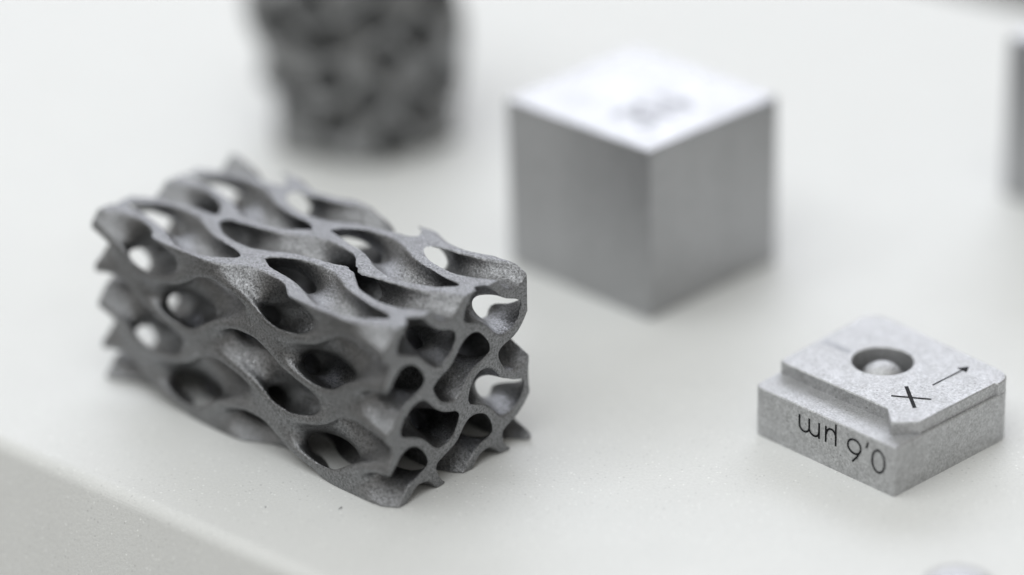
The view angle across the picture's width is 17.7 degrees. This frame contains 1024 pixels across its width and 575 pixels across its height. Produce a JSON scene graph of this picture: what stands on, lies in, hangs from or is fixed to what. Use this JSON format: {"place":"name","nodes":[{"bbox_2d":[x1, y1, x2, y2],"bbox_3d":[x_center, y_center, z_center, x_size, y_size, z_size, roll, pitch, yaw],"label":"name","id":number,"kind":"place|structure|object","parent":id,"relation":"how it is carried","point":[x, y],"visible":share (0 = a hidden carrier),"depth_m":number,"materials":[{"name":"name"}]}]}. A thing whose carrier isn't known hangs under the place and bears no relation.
{"place":"outdoors","nodes":[
{"label":"outdoors","id":0,"kind":"place"},
{"bbox_2d":[0,0,1023,574],"bbox_3d":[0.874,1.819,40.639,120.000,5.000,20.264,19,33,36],"label":"display table","id":1,"kind":"object","parent":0,"point":[646,448],"visible":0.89,"depth_m":38.07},
{"bbox_2d":[92,154,530,507],"bbox_3d":[-2.207,0.399,35.685,4.598,2.048,2.132,22,34,39],"label":"lattice block","id":2,"kind":"object","parent":1,"relation":"on","point":[381,354],"depth_m":34.93,"materials":[{"name":"metal"}]},
{"bbox_2d":[243,0,465,164],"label":"porous cylinder","id":3,"kind":"object","parent":1,"relation":"on","point":[350,82],"visible":1,"depth_m":41.91,"materials":[{"name":"metal"}]},
{"bbox_2d":[507,48,776,318],"bbox_3d":[1.535,-1.263,38.801,2.181,2.115,2.296,-24,34,-38],"label":"metal cube","id":4,"kind":"object","parent":1,"relation":"on","point":[642,183],"visible":0.99,"depth_m":38.12,"materials":[{"name":"metal"}]},
{"bbox_2d":[757,316,1005,496],"bbox_3d":[3.959,1.215,35.167,1.990,0.719,2.079,-23,33,-37],"label":"calibration block","id":5,"kind":"object","parent":1,"relation":"on","point":[890,407],"depth_m":34.72,"materials":[{"name":"silver metal"}]},
{"bbox_2d":[929,566,985,574],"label":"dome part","id":6,"kind":"structure","parent":1,"relation":"on","point":[956,570],"depth_m":31.90,"materials":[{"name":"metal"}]},
{"bbox_2d":[1000,0,1023,5],"bbox_3d":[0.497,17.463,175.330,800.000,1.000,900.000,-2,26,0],"label":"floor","id":7,"kind":"structure","parent":0,"point":[1019,2],"depth_m":252.83,"materials":[{"name":"white"}]},
{"bbox_2d":[1003,30,1023,200],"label":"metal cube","id":8,"kind":"object","parent":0,"point":[1013,185],"visible":1,"depth_m":40.20,"materials":[{"name":"metal"}]}
]}

